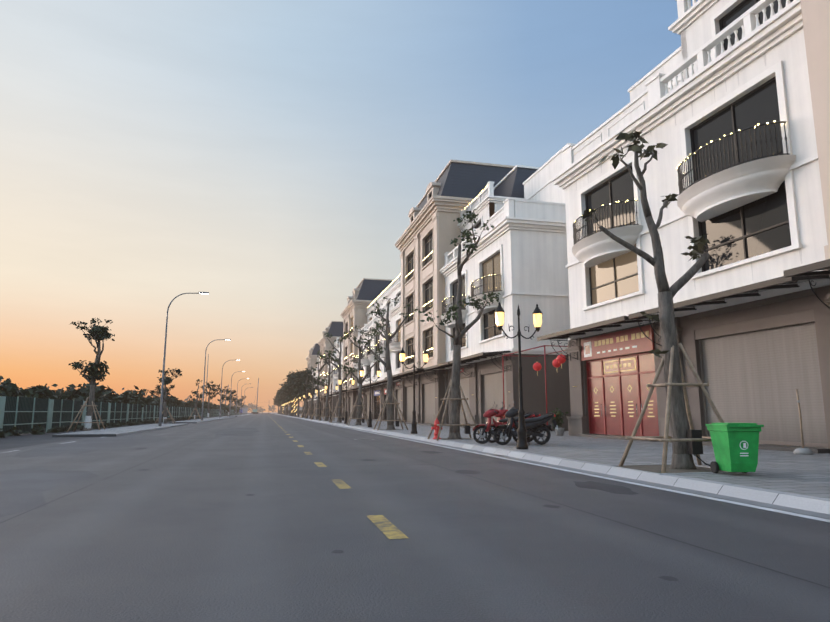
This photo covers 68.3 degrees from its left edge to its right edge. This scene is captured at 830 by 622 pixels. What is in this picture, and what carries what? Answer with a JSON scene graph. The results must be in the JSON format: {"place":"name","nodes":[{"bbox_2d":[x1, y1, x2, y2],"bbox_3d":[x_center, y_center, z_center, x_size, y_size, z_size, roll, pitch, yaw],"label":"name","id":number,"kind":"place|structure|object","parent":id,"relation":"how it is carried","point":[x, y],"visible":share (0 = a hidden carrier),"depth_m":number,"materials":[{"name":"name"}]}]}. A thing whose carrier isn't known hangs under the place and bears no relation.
{"place":"outdoors","nodes":[
{"label":"outdoors","id":0,"kind":"place"},
{"bbox_2d":[306,343,319,415],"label":"building","id":1,"kind":"structure","parent":0,"point":[311,358],"depth_m":187.59,"materials":[{"name":"paint"}]},
{"bbox_2d":[311,356,319,414],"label":"building","id":2,"kind":"structure","parent":0,"point":[315,400],"depth_m":170.73,"materials":[{"name":"paint"}]},
{"bbox_2d":[314,321,342,416],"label":"building","id":3,"kind":"structure","parent":0,"point":[334,329],"depth_m":142.78,"materials":[{"name":"paint"}]},
{"bbox_2d":[320,337,342,416],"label":"building","id":4,"kind":"structure","parent":0,"point":[333,381],"depth_m":128.24,"materials":[{"name":"paint"}]},
{"bbox_2d":[329,344,342,417],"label":"building","id":5,"kind":"structure","parent":0,"point":[335,375],"depth_m":116.22,"materials":[{"name":"paint"}]},
{"bbox_2d":[0,0,697,411],"label":"sky","id":6,"kind":"structure","parent":0,"point":[269,159],"materials":[{"name":"blue"}]},
{"bbox_2d":[333,278,393,417],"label":"building","id":7,"kind":"structure","parent":0,"point":[366,292],"depth_m":97.44,"materials":[{"name":"paint"}]},
{"bbox_2d":[347,274,400,421],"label":"building","id":8,"kind":"structure","parent":0,"point":[392,290],"depth_m":76.13,"materials":[{"name":"paint"}]},
{"bbox_2d":[0,413,829,621],"bbox_3d":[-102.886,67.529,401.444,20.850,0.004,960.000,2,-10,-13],"label":"road","id":9,"kind":"structure","parent":0,"point":[167,537],"depth_m":5.62,"materials":[{"name":"grey asphalt"}]},
{"bbox_2d":[0,416,200,437],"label":"fence weeds","id":10,"kind":"object","parent":9,"relation":"on","point":[40,431],"visible":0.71,"depth_m":38.66,"materials":[{"name":"green plant"}]},
{"bbox_2d":[0,396,239,433],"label":"hoarding fence","id":11,"kind":"object","parent":9,"relation":"on","point":[24,414],"visible":0.71,"depth_m":39.41,"materials":[{"name":"metal"}]},
{"bbox_2d":[0,428,258,516],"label":"road patches","id":12,"kind":"object","parent":9,"relation":"on","point":[21,490],"visible":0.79,"depth_m":11.64,"materials":[{"name":"grey asphalt"}]},
{"bbox_2d":[52,414,249,436],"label":"verge islands","id":13,"kind":"object","parent":9,"relation":"on","point":[116,432],"visible":0.81,"depth_m":37.46,"materials":[{"name":"grey concrete"}]},
{"bbox_2d":[188,379,206,419],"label":"tree","id":14,"kind":"object","parent":13,"relation":"on","point":[195,416],"visible":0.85,"depth_m":87.97,"materials":[{"name":"green plant"}]},
{"bbox_2d":[200,339,230,420],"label":"street light","id":15,"kind":"object","parent":13,"relation":"on","point":[204,379],"visible":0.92,"depth_m":77.12,"materials":[{"name":"metal"}]},
{"bbox_2d":[158,292,208,425],"bbox_3d":[-17.709,3.625,46.844,3.150,10.424,0.400,2,-10,-13],"label":"street light","id":16,"kind":"object","parent":9,"relation":"on","point":[161,401],"visible":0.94,"depth_m":46.41,"materials":[{"name":"metal"}]},
{"bbox_2d":[219,359,239,417],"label":"street light","id":17,"kind":"object","parent":9,"relation":"on","point":[221,388],"visible":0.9,"depth_m":107.83,"materials":[{"name":"metal"}]},
{"bbox_2d":[229,371,244,416],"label":"street light","id":18,"kind":"object","parent":9,"relation":"on","point":[231,386],"visible":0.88,"depth_m":138.84,"materials":[{"name":"metal"}]},
{"bbox_2d":[0,415,829,587],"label":"road stains","id":19,"kind":"object","parent":9,"relation":"on","point":[615,489],"visible":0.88,"depth_m":9.50,"materials":[{"name":"concrete"}]},
{"bbox_2d":[1,413,829,538],"bbox_3d":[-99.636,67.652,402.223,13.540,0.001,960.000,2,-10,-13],"label":"road markings","id":20,"kind":"object","parent":9,"relation":"on","point":[386,527],"visible":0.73,"depth_m":8.39,"materials":[{"name":"yellow paint"}]},
{"bbox_2d":[272,413,829,518],"bbox_3d":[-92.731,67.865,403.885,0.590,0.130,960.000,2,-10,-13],"label":"kerb","id":21,"kind":"structure","parent":9,"relation":"on","point":[803,504],"depth_m":9.94,"materials":[{"name":"grey concrete"}]},
{"bbox_2d":[384,160,514,425],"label":"building","id":22,"kind":"structure","parent":0,"point":[423,245],"depth_m":52.23,"materials":[{"name":"paint"}]},
{"bbox_2d":[424,141,578,430],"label":"building","id":23,"kind":"structure","parent":0,"point":[519,257],"depth_m":36.73,"materials":[{"name":"paint"}]},
{"bbox_2d":[273,413,829,498],"bbox_3d":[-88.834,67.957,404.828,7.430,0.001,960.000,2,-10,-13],"label":"pavement","id":24,"kind":"structure","parent":0,"point":[790,472],"depth_m":14.27,"materials":[{"name":"grey concrete"}]},
{"bbox_2d":[275,388,282,414],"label":"tree","id":25,"kind":"object","parent":24,"relation":"on","point":[278,397],"visible":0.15,"depth_m":251.97,"materials":[{"name":"green plant"}]},
{"bbox_2d":[278,383,286,414],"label":"tree","id":26,"kind":"object","parent":24,"relation":"on","point":[282,385],"visible":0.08,"depth_m":214.02,"materials":[{"name":"green plant"}]},
{"bbox_2d":[278,386,287,414],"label":"tree","id":27,"kind":"object","parent":24,"relation":"on","point":[283,399],"visible":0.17,"depth_m":201.38,"materials":[{"name":"green plant"}]},
{"bbox_2d":[283,375,294,415],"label":"tree","id":28,"kind":"object","parent":24,"relation":"on","point":[289,393],"visible":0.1,"depth_m":163.66,"materials":[{"name":"green plant"}]},
{"bbox_2d":[281,387,297,411],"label":"tree","id":29,"kind":"object","parent":24,"relation":"on","point":[284,391],"visible":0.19,"depth_m":176.35,"materials":[{"name":"green plant"}]},
{"bbox_2d":[282,387,297,415],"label":"tree","id":30,"kind":"object","parent":24,"relation":"on","point":[289,403],"visible":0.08,"depth_m":189.10,"materials":[{"name":"green plant"}]},
{"bbox_2d":[285,370,299,415],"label":"tree","id":31,"kind":"object","parent":24,"relation":"on","point":[290,388],"visible":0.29,"depth_m":151.00,"materials":[{"name":"green plant"}]},
{"bbox_2d":[287,371,305,416],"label":"tree","id":32,"kind":"object","parent":24,"relation":"on","point":[295,395],"visible":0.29,"depth_m":138.16,"materials":[{"name":"green plant"}]},
{"bbox_2d":[296,375,313,417],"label":"tree","id":33,"kind":"object","parent":24,"relation":"on","point":[305,407],"visible":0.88,"depth_m":113.06,"materials":[{"name":"green plant"}]},
{"bbox_2d":[292,368,319,416],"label":"tree","id":34,"kind":"object","parent":24,"relation":"on","point":[297,381],"visible":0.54,"depth_m":125.80,"materials":[{"name":"green plant"}]},
{"bbox_2d":[303,394,311,417],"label":"lamp post","id":35,"kind":"object","parent":24,"relation":"on","point":[307,399],"visible":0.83,"depth_m":106.50,"materials":[{"name":"brown metal"}]},
{"bbox_2d":[302,366,317,418],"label":"tree","id":36,"kind":"object","parent":24,"relation":"on","point":[307,387],"visible":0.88,"depth_m":100.41,"materials":[{"name":"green plant"}]},
{"bbox_2d":[306,355,332,419],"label":"tree","id":37,"kind":"object","parent":24,"relation":"on","point":[317,408],"visible":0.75,"depth_m":87.78,"materials":[{"name":"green plant"}]},
{"bbox_2d":[315,388,325,419],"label":"lamp post","id":38,"kind":"object","parent":24,"relation":"on","point":[316,390],"visible":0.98,"depth_m":81.12,"materials":[{"name":"brown metal"}]},
{"bbox_2d":[316,350,338,420],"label":"tree","id":39,"kind":"object","parent":24,"relation":"on","point":[326,405],"visible":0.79,"depth_m":75.17,"materials":[{"name":"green plant"}]},
{"bbox_2d":[325,384,337,421],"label":"lamp post","id":40,"kind":"object","parent":24,"relation":"on","point":[331,398],"visible":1,"depth_m":68.49,"materials":[{"name":"brown metal"}]},
{"bbox_2d":[319,333,362,422],"bbox_3d":[-7.481,6.792,62.899,4.584,9.316,2.296,-1,-9,7],"label":"tree","id":41,"kind":"object","parent":24,"relation":"on","point":[339,402],"visible":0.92,"depth_m":62.69,"materials":[{"name":"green plant"}]},
{"bbox_2d":[339,377,354,423],"bbox_3d":[-6.267,8.117,55.798,1.520,4.260,0.340,2,-10,-13],"label":"lamp post","id":42,"kind":"object","parent":24,"relation":"on","point":[346,387],"visible":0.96,"depth_m":55.82,"materials":[{"name":"brown metal"}]},
{"bbox_2d":[338,326,383,425],"bbox_3d":[-4.312,5.245,49.695,3.761,8.067,2.841,2,-10,-13],"label":"tree","id":43,"kind":"object","parent":24,"relation":"on","point":[360,381],"visible":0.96,"depth_m":49.82,"materials":[{"name":"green plant"}]},
{"bbox_2d":[360,367,380,426],"bbox_3d":[-3.155,6.026,43.142,1.520,4.260,0.340,2,-10,-13],"label":"lamp post","id":44,"kind":"object","parent":24,"relation":"on","point":[362,375],"visible":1,"depth_m":43.16,"materials":[{"name":"brown metal"}]},
{"bbox_2d":[355,296,419,430],"bbox_3d":[-1.650,3.189,37.509,4.103,8.137,2.313,-7,-12,37],"label":"tree","id":45,"kind":"object","parent":24,"relation":"on","point":[390,420],"visible":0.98,"depth_m":37.33,"materials":[{"name":"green plant"}]},
{"bbox_2d":[342,417,470,433],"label":"tree light boxes","id":46,"kind":"object","parent":24,"relation":"on","point":[466,429],"visible":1,"depth_m":24.01,"materials":[{"name":"black plastic"}]},
{"bbox_2d":[399,347,427,433],"bbox_3d":[-0.043,3.934,30.486,1.520,4.260,0.340,2,-10,-13],"label":"lamp post","id":47,"kind":"object","parent":24,"relation":"on","point":[402,353],"visible":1,"depth_m":30.50,"materials":[{"name":"brown metal"}]},
{"bbox_2d":[419,209,500,440],"bbox_3d":[1.729,0.509,24.180,3.206,9.073,2.633,2,-10,-13],"label":"tree","id":48,"kind":"object","parent":24,"relation":"on","point":[456,399],"visible":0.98,"depth_m":24.33,"materials":[{"name":"brown plant"}]},
{"bbox_2d":[473,401,534,443],"bbox_3d":[2.986,3.730,20.323,2.170,1.370,0.775,0,1,0],"label":"motorbike","id":49,"kind":"object","parent":24,"relation":"on","point":[489,413],"visible":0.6,"depth_m":20.27,"materials":[{"name":"red metal"}]},
{"bbox_2d":[485,402,540,442],"bbox_3d":[3.418,3.877,21.210,2.170,1.370,0.775,2,0,-13],"label":"motorbike","id":50,"kind":"object","parent":24,"relation":"on","point":[501,414],"visible":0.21,"depth_m":21.00,"materials":[{"name":"red metal"}]},
{"bbox_2d":[494,302,542,448],"bbox_3d":[3.068,1.843,17.829,1.520,4.260,0.340,2,-10,-13],"label":"lamp post","id":51,"kind":"object","parent":24,"relation":"on","point":[499,312],"visible":1,"depth_m":17.84,"materials":[{"name":"brown metal"}]},
{"bbox_2d":[306,418,741,474],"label":"tree pit","id":52,"kind":"object","parent":24,"relation":"on","point":[652,468],"visible":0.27,"depth_m":11.42,"materials":[{"name":"soil"}]},
{"bbox_2d":[431,418,441,438],"bbox_3d":[0.859,4.615,24.024,0.382,0.810,0.382,-6,-11,31],"label":"fire hydrant","id":53,"kind":"object","parent":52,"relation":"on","point":[435,428],"visible":0.81,"depth_m":23.94,"materials":[{"name":"red metal"}]},
{"bbox_2d":[686,430,709,465],"bbox_3d":[5.299,2.542,11.237,0.535,0.710,0.278,-2,-10,13],"label":"tree light box","id":54,"kind":"object","parent":52,"relation":"on","point":[695,448],"visible":0.71,"depth_m":11.25,"materials":[{"name":"black plastic"}]},
{"bbox_2d":[493,401,557,444],"bbox_3d":[3.570,3.630,19.716,2.170,1.370,0.775,2,0,-10],"label":"motorbike","id":55,"kind":"object","parent":24,"relation":"on","point":[538,425],"visible":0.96,"depth_m":19.62,"materials":[{"name":"black metal"}]},
{"bbox_2d":[502,345,567,424],"bbox_3d":[6.507,4.129,31.386,2.135,4.170,5.370,2,-10,-13],"label":"red metal frame","id":56,"kind":"object","parent":24,"relation":"on","point":[545,354],"visible":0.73,"depth_m":30.44,"materials":[{"name":"red paint"}]},
{"bbox_2d":[533,353,565,375],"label":"red lanterns","id":57,"kind":"object","parent":56,"relation":"hanging from","point":[558,361],"visible":1,"depth_m":31.62,"materials":[{"name":"red"}]},
{"bbox_2d":[551,408,568,435],"bbox_3d":[6.483,5.015,27.733,0.726,1.230,0.867,-7,-11,34],"label":"potted shrub","id":58,"kind":"object","parent":24,"relation":"on","point":[558,419],"visible":0.81,"depth_m":27.55,"materials":[{"name":"green plant"}]},
{"bbox_2d":[580,131,724,472],"bbox_3d":[4.757,-0.394,12.008,3.057,6.880,1.553,2,-10,-13],"label":"tree","id":59,"kind":"object","parent":24,"relation":"on","point":[675,385],"visible":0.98,"depth_m":11.86,"materials":[{"name":"brown plant"}]},
{"bbox_2d":[537,0,829,452],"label":"building","id":60,"kind":"structure","parent":24,"relation":"on","point":[720,103],"depth_m":19.67,"materials":[{"name":"paint"}]},
{"bbox_2d":[581,325,658,435],"bbox_3d":[8.221,2.933,24.763,0.304,4.130,4.900,3,-10,-16],"label":"red shopfront","id":61,"kind":"object","parent":60,"relation":"attached to","point":[618,389],"visible":0.94,"depth_m":24.63,"materials":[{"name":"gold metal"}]},
{"bbox_2d":[705,423,763,472],"bbox_3d":[5.443,2.340,10.409,0.630,0.860,0.768,0,-9,-2],"label":"wheelie bin","id":62,"kind":"object","parent":24,"relation":"on","point":[735,446],"visible":1,"depth_m":10.15,"materials":[{"name":"green plastic"}]},
{"bbox_2d":[793,389,813,454],"bbox_3d":[9.790,2.801,15.536,0.502,1.621,0.386,3,-10,-16],"label":"pole with base","id":63,"kind":"object","parent":24,"relation":"on","point":[804,451],"visible":1,"depth_m":15.42,"materials":[{"name":"grey wood"}]},
{"bbox_2d":[783,0,829,308],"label":"building","id":64,"kind":"structure","parent":0,"point":[816,20],"depth_m":15.72,"materials":[{"name":"paint"}]},
{"label":"ground","id":65,"kind":"structure","parent":0,"visible":0},
{"bbox_2d":[67,318,114,431],"bbox_3d":[-19.663,3.806,37.017,2.398,7.021,2.497,2,-10,-13],"label":"tree","id":66,"kind":"object","parent":65,"relation":"on","point":[95,370],"visible":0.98,"depth_m":37.12,"materials":[{"name":"green plant"}]},
{"bbox_2d":[0,376,240,414],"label":"scrub","id":67,"kind":"object","parent":65,"relation":"on","point":[81,393],"visible":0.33,"depth_m":51.43,"materials":[{"name":"green plant"}]},
{"bbox_2d":[142,368,182,423],"bbox_3d":[-23.880,7.999,57.465,3.329,5.439,2.528,1,-9,-4],"label":"tree","id":68,"kind":"object","parent":65,"relation":"on","point":[168,380],"visible":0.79,"depth_m":57.43,"materials":[{"name":"green plant"}]},
{"bbox_2d":[200,381,219,417],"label":"tree","id":69,"kind":"object","parent":65,"relation":"on","point":[209,393],"visible":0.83,"depth_m":111.13,"materials":[{"name":"green plant"}]},
{"bbox_2d":[122,388,299,412],"bbox_3d":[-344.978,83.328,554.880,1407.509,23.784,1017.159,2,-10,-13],"label":"tree line","id":70,"kind":"object","parent":65,"relation":"on","point":[260,409],"depth_m":1029.78,"materials":[{"name":"green plant"}]},
{"bbox_2d":[211,384,229,416],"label":"tree","id":71,"kind":"object","parent":65,"relation":"on","point":[222,395],"visible":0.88,"depth_m":142.17,"materials":[{"name":"green plant"}]},
{"bbox_2d":[226,390,235,415],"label":"tree","id":72,"kind":"object","parent":65,"relation":"on","point":[231,392],"visible":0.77,"depth_m":175.17,"materials":[{"name":"green plant"}]},
{"bbox_2d":[205,354,268,413],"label":"masts","id":73,"kind":"object","parent":65,"relation":"on","point":[254,411],"visible":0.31,"depth_m":399.43,"materials":[{"name":"black metal"}]},
{"bbox_2d":[233,394,240,414],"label":"tree","id":74,"kind":"object","parent":65,"relation":"on","point":[238,400],"visible":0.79,"depth_m":218.46,"materials":[{"name":"green plant"}]},
{"bbox_2d":[238,396,246,409],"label":"tree","id":75,"kind":"object","parent":65,"relation":"on","point":[241,403],"visible":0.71,"depth_m":266.59,"materials":[{"name":"green plant"}]},
{"bbox_2d":[239,407,304,413],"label":"sheds","id":76,"kind":"object","parent":65,"relation":"on","point":[245,411],"visible":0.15,"depth_m":447.23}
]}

